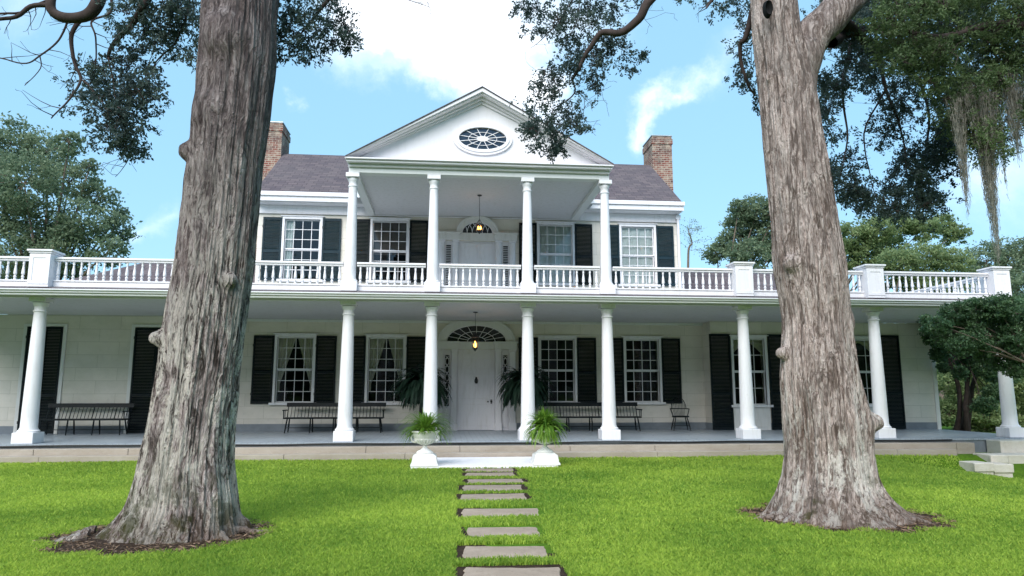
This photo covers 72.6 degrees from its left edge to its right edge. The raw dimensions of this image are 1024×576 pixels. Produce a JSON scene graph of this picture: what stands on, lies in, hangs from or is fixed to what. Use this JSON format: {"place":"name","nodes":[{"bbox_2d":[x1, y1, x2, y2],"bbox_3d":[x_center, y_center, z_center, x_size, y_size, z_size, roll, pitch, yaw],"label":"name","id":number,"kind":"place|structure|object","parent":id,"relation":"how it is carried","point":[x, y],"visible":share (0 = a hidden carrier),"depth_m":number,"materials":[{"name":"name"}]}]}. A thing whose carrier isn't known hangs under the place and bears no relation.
{"place":"outdoors","nodes":[
{"label":"outdoors","id":0,"kind":"place"},
{"bbox_2d":[0,0,1023,314],"label":"sky","id":1,"kind":"structure","parent":0,"point":[411,64],"materials":[{"name":"blue"}]},
{"bbox_2d":[0,414,1023,575],"bbox_3d":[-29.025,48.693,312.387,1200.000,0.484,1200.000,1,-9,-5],"label":"lawn","id":2,"kind":"structure","parent":0,"point":[1018,470],"depth_m":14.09,"materials":[{"name":"green plant"}]},
{"bbox_2d":[0,110,142,279],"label":"oak tree","id":3,"kind":"object","parent":2,"relation":"on","point":[64,231],"visible":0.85,"depth_m":35.42,"materials":[{"name":"green plant"}]},
{"bbox_2d":[30,518,277,556],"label":"dry litter","id":4,"kind":"object","parent":2,"relation":"on","point":[137,545],"visible":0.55,"depth_m":6.92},
{"bbox_2d":[0,0,436,544],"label":"cedar tree","id":5,"kind":"object","parent":2,"relation":"on","point":[184,487],"visible":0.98,"depth_m":7.87,"materials":[{"name":"grey plant"}]},
{"bbox_2d":[461,527,467,536],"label":"soil","id":6,"kind":"structure","parent":2,"relation":"on","point":[465,533],"depth_m":7.63,"materials":[{"name":"brown soil"}]},
{"bbox_2d":[467,527,539,536],"bbox_3d":[-0.093,2.697,7.613,0.816,0.060,0.604,1,-9,-5],"label":"stepping stone","id":7,"kind":"object","parent":6,"relation":"on","point":[482,531],"visible":0.53,"depth_m":7.70,"materials":[{"name":"grey stone"}]},
{"bbox_2d":[455,508,480,516],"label":"soil","id":8,"kind":"structure","parent":2,"relation":"on","point":[459,510],"depth_m":9.05,"materials":[{"name":"brown soil"}]},
{"bbox_2d":[461,508,538,517],"bbox_3d":[-0.144,2.879,8.824,1.032,0.060,0.700,0,-9,-2],"label":"stepping stone","id":9,"kind":"object","parent":8,"relation":"on","point":[485,512],"visible":0.48,"depth_m":8.93,"materials":[{"name":"grey stone"}]},
{"bbox_2d":[411,457,557,468],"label":"white slab","id":10,"kind":"structure","parent":2,"relation":"on","point":[475,462],"depth_m":14.82,"materials":[{"name":"paint"}]},
{"bbox_2d":[410,430,439,466],"bbox_3d":[-1.791,3.286,14.331,0.604,0.696,0.595,1,-9,-5],"label":"garden urn","id":11,"kind":"object","parent":10,"relation":"on","point":[424,456],"visible":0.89,"depth_m":14.14,"materials":[{"name":"white stone"}]},
{"bbox_2d":[396,408,456,447],"bbox_3d":[-1.810,2.923,14.499,1.132,0.839,1.175,-8,-12,43],"label":"fern","id":12,"kind":"object","parent":11,"relation":"in","point":[425,423],"visible":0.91,"depth_m":14.38,"materials":[{"name":"green plant"}]},
{"bbox_2d":[530,430,560,464],"bbox_3d":[0.688,3.321,14.562,0.604,0.696,0.595,1,-9,-5],"label":"garden urn","id":13,"kind":"object","parent":10,"relation":"on","point":[545,455],"visible":0.61,"depth_m":14.32,"materials":[{"name":"white stone"}]},
{"bbox_2d":[524,406,568,447],"bbox_3d":[0.694,2.898,14.610,1.087,0.890,1.026,1,-9,-5],"label":"fern","id":14,"kind":"object","parent":13,"relation":"in","point":[542,422],"visible":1,"depth_m":14.44,"materials":[{"name":"green plant"}]},
{"bbox_2d":[461,468,517,472],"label":"soil","id":15,"kind":"structure","parent":2,"relation":"on","point":[514,470],"depth_m":14.04,"materials":[{"name":"brown soil"}]},
{"bbox_2d":[465,468,512,471],"bbox_3d":[-0.450,3.611,13.699,1.008,0.060,0.566,1,-9,-5],"label":"stepping stone","id":16,"kind":"object","parent":15,"relation":"on","point":[497,470],"visible":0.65,"depth_m":13.64,"materials":[{"name":"grey stone"}]},
{"bbox_2d":[462,472,518,476],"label":"soil","id":17,"kind":"structure","parent":2,"relation":"on","point":[514,473],"depth_m":13.34,"materials":[{"name":"brown soil"}]},
{"bbox_2d":[465,472,513,475],"bbox_3d":[-0.419,3.508,13.012,0.964,0.060,0.563,1,-9,-5],"label":"stepping stone","id":18,"kind":"object","parent":17,"relation":"on","point":[492,474],"visible":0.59,"depth_m":12.97,"materials":[{"name":"grey stone"}]},
{"bbox_2d":[457,484,529,491],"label":"soil","id":19,"kind":"structure","parent":2,"relation":"on","point":[522,487],"depth_m":11.35,"materials":[{"name":"brown soil"}]},
{"bbox_2d":[462,485,521,490],"bbox_3d":[-0.308,3.227,11.136,1.016,0.060,0.747,1,-9,-5],"label":"stepping stone","id":20,"kind":"object","parent":19,"relation":"on","point":[488,487],"visible":0.52,"depth_m":11.19,"materials":[{"name":"grey stone"}]},
{"bbox_2d":[456,493,531,498],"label":"soil","id":21,"kind":"structure","parent":2,"relation":"on","point":[527,496],"depth_m":10.47,"materials":[{"name":"brown soil"}]},
{"bbox_2d":[460,493,526,500],"bbox_3d":[-0.277,3.079,10.153,1.027,0.060,0.718,1,-9,-5],"label":"stepping stone","id":22,"kind":"object","parent":21,"relation":"on","point":[491,496],"visible":0.52,"depth_m":10.22,"materials":[{"name":"grey stone"}]},
{"bbox_2d":[462,478,529,483],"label":"soil","id":23,"kind":"structure","parent":2,"relation":"on","point":[523,479],"depth_m":12.13,"materials":[{"name":"brown soil"}]},
{"bbox_2d":[468,479,523,482],"bbox_3d":[-0.295,3.361,12.033,1.023,0.060,0.557,1,-9,-5],"label":"stepping stone","id":24,"kind":"object","parent":23,"relation":"on","point":[494,480],"visible":0.55,"depth_m":12.09,"materials":[{"name":"grey stone"}]},
{"bbox_2d":[456,545,555,558],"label":"soil","id":25,"kind":"structure","parent":2,"relation":"on","point":[460,549],"depth_m":6.76,"materials":[{"name":"brown soil"}]},
{"bbox_2d":[462,546,547,558],"bbox_3d":[-0.063,2.553,6.654,0.826,0.060,0.541,0,-9,0],"label":"stepping stone","id":26,"kind":"object","parent":25,"relation":"on","point":[479,551],"visible":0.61,"depth_m":6.68,"materials":[{"name":"grey stone"}]},
{"bbox_2d":[455,564,566,575],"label":"soil","id":27,"kind":"structure","parent":2,"relation":"on","point":[460,571],"depth_m":6.10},
{"bbox_2d":[463,567,560,575],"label":"stepping stone","id":28,"kind":"object","parent":27,"relation":"on","point":[479,571],"visible":0.93,"depth_m":5.94,"materials":[{"name":"grey stone"}]},
{"bbox_2d":[0,86,1023,462],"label":"mansion","id":29,"kind":"structure","parent":2,"relation":"on","point":[380,262],"depth_m":20.36,"materials":[{"name":"paint"}]},
{"bbox_2d":[38,403,134,434],"bbox_3d":[-11.918,3.662,19.460,2.330,0.863,0.618,1,-9,-5],"label":"spindle bench","id":30,"kind":"object","parent":29,"relation":"on","point":[92,405],"visible":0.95,"depth_m":19.66,"materials":[{"name":"paint"}]},
{"bbox_2d":[268,333,317,404],"bbox_3d":[-6.688,2.495,21.452,1.410,2.185,0.272,1,-9,-5],"label":"window","id":31,"kind":"structure","parent":29,"relation":"in","point":[307,341],"depth_m":21.51,"materials":[{"name":"white paint"}]},
{"bbox_2d":[276,215,324,281],"bbox_3d":[-6.639,-1.232,22.017,1.410,2.125,0.272,1,-9,-5],"label":"window","id":32,"kind":"structure","parent":29,"relation":"in","point":[288,221],"depth_m":22.04,"materials":[{"name":"white paint"}]},
{"bbox_2d":[282,403,385,432],"bbox_3d":[-5.244,3.837,20.630,2.931,0.863,0.618,1,-9,-5],"label":"spindle bench","id":33,"kind":"object","parent":29,"relation":"on","point":[329,405],"visible":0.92,"depth_m":20.77,"materials":[{"name":"paint"}]},
{"bbox_2d":[364,334,407,404],"bbox_3d":[-3.931,2.534,21.710,1.410,2.185,0.272,1,-9,-5],"label":"window","id":34,"kind":"structure","parent":29,"relation":"in","point":[375,342],"depth_m":21.79,"materials":[{"name":"white paint"}]},
{"bbox_2d":[368,217,411,283],"bbox_3d":[-3.910,-1.195,22.261,1.410,2.125,0.250,1,-9,-5],"label":"window","id":35,"kind":"structure","parent":29,"relation":"in","point":[389,238],"depth_m":22.37,"materials":[{"name":"white paint"}]},
{"bbox_2d":[462,243,476,285],"bbox_3d":[-1.371,-0.325,22.348,0.486,2.260,0.060,1,-9,-5],"label":"front door","id":36,"kind":"structure","parent":29,"relation":"in","point":[469,250],"depth_m":22.42,"materials":[{"name":"white paint"}]},
{"bbox_2d":[471,312,478,350],"bbox_3d":[-1.029,1.224,19.507,0.242,1.104,0.228,1,-9,-5],"label":"hanging lantern","id":37,"kind":"object","parent":29,"relation":"hanging from","point":[474,335],"visible":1,"depth_m":19.44,"materials":[{"name":"black metal"}]},
{"bbox_2d":[0,439,951,446],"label":"porch edge","id":38,"kind":"object","parent":29,"relation":"attached to","point":[474,443],"visible":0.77,"depth_m":16.71,"materials":[{"name":"painted wood"}]},
{"bbox_2d":[457,354,494,429],"bbox_3d":[-1.120,3.244,21.789,1.150,2.345,0.151,1,-9,-5],"label":"front door","id":39,"kind":"structure","parent":29,"relation":"in","point":[476,372],"depth_m":21.81,"materials":[{"name":"white paint"}]},
{"bbox_2d":[476,195,482,233],"bbox_3d":[-0.933,-2.108,20.016,0.205,1.144,0.208,1,-9,-5],"label":"hanging lantern","id":40,"kind":"object","parent":29,"relation":"hanging from","point":[479,231],"visible":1,"depth_m":20.00,"materials":[{"name":"black metal"}]},
{"bbox_2d":[453,122,511,154],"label":"oval window","id":41,"kind":"structure","parent":29,"relation":"in","point":[479,138],"depth_m":18.21,"materials":[{"name":"paint"}]},
{"bbox_2d":[477,243,491,285],"bbox_3d":[-0.879,-0.319,22.394,0.486,2.260,0.060,1,-9,-5],"label":"front door","id":42,"kind":"structure","parent":29,"relation":"in","point":[484,251],"depth_m":22.46,"materials":[{"name":"white paint"}]},
{"bbox_2d":[535,221,575,285],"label":"window","id":43,"kind":"structure","parent":29,"relation":"in","point":[555,241],"depth_m":22.84,"materials":[{"name":"white paint"}]},
{"bbox_2d":[536,335,577,401],"bbox_3d":[1.449,2.604,22.177,1.410,2.185,0.200,1,-9,-5],"label":"window","id":44,"kind":"structure","parent":29,"relation":"in","point":[540,337],"depth_m":22.24,"materials":[{"name":"white paint"}]},
{"bbox_2d":[538,402,641,431],"bbox_3d":[2.398,3.945,21.344,3.120,0.863,0.618,1,-9,-5],"label":"spindle bench","id":45,"kind":"object","parent":29,"relation":"on","point":[588,404],"visible":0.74,"depth_m":21.55,"materials":[{"name":"paint"}]},
{"bbox_2d":[617,223,660,286],"bbox_3d":[4.153,-1.081,23.025,1.410,2.125,0.272,1,-9,-5],"label":"window","id":46,"kind":"structure","parent":29,"relation":"in","point":[638,248],"depth_m":23.10,"materials":[{"name":"white paint"}]},
{"bbox_2d":[621,336,665,404],"bbox_3d":[4.207,2.643,22.435,1.410,2.185,0.200,1,-9,-5],"label":"window","id":47,"kind":"structure","parent":29,"relation":"in","point":[633,338],"depth_m":22.46,"materials":[{"name":"white paint"}]},
{"bbox_2d":[670,397,690,429],"bbox_3d":[5.260,3.928,21.808,0.606,1.035,0.593,0,-9,3],"label":"windsor chair","id":48,"kind":"object","parent":29,"relation":"on","point":[681,408],"visible":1,"depth_m":21.88,"materials":[{"name":"paint"}]},
{"bbox_2d":[729,335,773,406],"bbox_3d":[7.518,2.629,22.073,1.350,2.265,0.260,1,-9,-5],"label":"window","id":49,"kind":"structure","parent":29,"relation":"in","point":[756,341],"depth_m":22.10,"materials":[{"name":"white paint"}]},
{"bbox_2d":[854,336,872,406],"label":"window","id":50,"kind":"structure","parent":29,"relation":"in","point":[864,341],"depth_m":22.51,"materials":[{"name":"white paint"}]},
{"bbox_3d":[-2.660,3.570,20.319,0.350,1.292,0.350,1,-9,-5],"label":"plant stand","id":51,"kind":"object","parent":29,"relation":"on","visible":0},
{"bbox_2d":[390,364,451,410],"bbox_3d":[-2.667,2.920,20.415,1.848,1.420,1.821,1,-9,-5],"label":"fern","id":52,"kind":"object","parent":51,"relation":"on","point":[410,388],"visible":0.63,"depth_m":19.97,"materials":[{"name":"green plant"}]},
{"bbox_3d":[0.396,3.613,20.604,0.350,1.292,0.350,1,-9,-5],"label":"plant stand","id":53,"kind":"object","parent":29,"relation":"on","visible":0},
{"bbox_2d":[495,365,554,412],"bbox_3d":[0.405,2.991,20.659,1.880,1.477,1.807,1,-9,-5],"label":"fern","id":54,"kind":"object","parent":53,"relation":"on","point":[512,391],"visible":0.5,"depth_m":20.30,"materials":[{"name":"green plant"}]},
{"bbox_2d":[680,217,716,267],"bbox_3d":[9.190,1.510,34.571,2.231,10.298,1.346,1,-9,-5],"label":"bare tree","id":55,"kind":"object","parent":2,"relation":"on","point":[691,243],"visible":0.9,"depth_m":35.19,"materials":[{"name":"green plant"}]},
{"bbox_2d":[701,193,772,268],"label":"tree","id":56,"kind":"object","parent":2,"relation":"on","point":[743,214],"visible":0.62,"depth_m":43.21,"materials":[{"name":"green plant"}]},
{"bbox_2d":[507,0,998,529],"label":"cedar tree","id":57,"kind":"object","parent":2,"relation":"on","point":[833,424],"visible":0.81,"depth_m":9.06,"materials":[{"name":"green plant"}]},
{"bbox_2d":[736,502,957,533],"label":"dry litter","id":58,"kind":"object","parent":2,"relation":"on","point":[892,529],"visible":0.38,"depth_m":8.06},
{"bbox_2d":[839,212,973,290],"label":"tree","id":59,"kind":"object","parent":2,"relation":"on","point":[862,243],"visible":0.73,"depth_m":47.84,"materials":[{"name":"green plant"}]},
{"bbox_2d":[872,237,980,292],"bbox_3d":[21.276,2.196,35.087,7.382,9.715,5.070,5,-10,-30],"label":"tree","id":60,"kind":"object","parent":2,"relation":"on","point":[941,259],"visible":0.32,"depth_m":35.32,"materials":[{"name":"green plant"}]},
{"bbox_2d":[853,0,1023,172],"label":"cedar tree","id":61,"kind":"object","parent":2,"relation":"on","point":[941,52],"visible":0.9,"depth_m":9.03,"materials":[{"name":"green plant"}]},
{"bbox_2d":[943,93,971,217],"bbox_3d":[5.792,-1.768,8.989,0.324,1.848,0.944,-8,-12,42],"label":"hanging moss","id":62,"kind":"object","parent":61,"relation":"hanging from","point":[959,137],"visible":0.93,"depth_m":8.87,"materials":[{"name":"grey plant"}]},
{"bbox_2d":[960,81,1005,265],"bbox_3d":[6.165,-1.525,8.959,1.182,2.586,0.433,6,-10,-35],"label":"hanging moss","id":63,"kind":"object","parent":61,"relation":"hanging from","point":[988,174],"visible":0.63,"depth_m":8.82,"materials":[{"name":"grey plant"}]},
{"bbox_2d":[989,90,1007,195],"bbox_3d":[6.258,-1.887,8.940,0.174,1.574,0.669,-7,-11,40],"label":"hanging moss","id":64,"kind":"object","parent":61,"relation":"hanging from","point":[1004,169],"visible":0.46,"depth_m":8.95,"materials":[{"name":"grey plant"}]},
{"bbox_2d":[995,67,1023,167],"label":"hanging moss","id":65,"kind":"object","parent":61,"relation":"hanging from","point":[1011,96],"visible":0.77,"depth_m":9.12,"materials":[{"name":"grey plant"}]},
{"bbox_2d":[916,321,1021,430],"bbox_3d":[14.926,2.487,22.482,4.408,4.882,2.279,8,-12,-44],"label":"camellia tree","id":66,"kind":"object","parent":2,"relation":"on","point":[967,404],"visible":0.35,"depth_m":22.23,"materials":[{"name":"green plant"}]},
{"bbox_2d":[918,290,1023,378],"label":"camellia tree","id":67,"kind":"object","parent":2,"relation":"on","point":[1004,338],"visible":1,"depth_m":16.08,"materials":[{"name":"green plant"}]},
{"bbox_2d":[936,347,1023,432],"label":"shrub","id":68,"kind":"object","parent":2,"relation":"on","point":[979,422],"visible":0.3,"depth_m":27.39,"materials":[{"name":"green plant"}]},
{"bbox_2d":[939,236,1023,398],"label":"tree","id":69,"kind":"object","parent":2,"relation":"on","point":[1014,255],"visible":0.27,"depth_m":38.09,"materials":[{"name":"green plant"}]},
{"bbox_2d":[959,439,1023,477],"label":"stone steps","id":70,"kind":"structure","parent":2,"relation":"on","point":[1000,455],"depth_m":16.82,"materials":[{"name":"white stone"}]}
]}

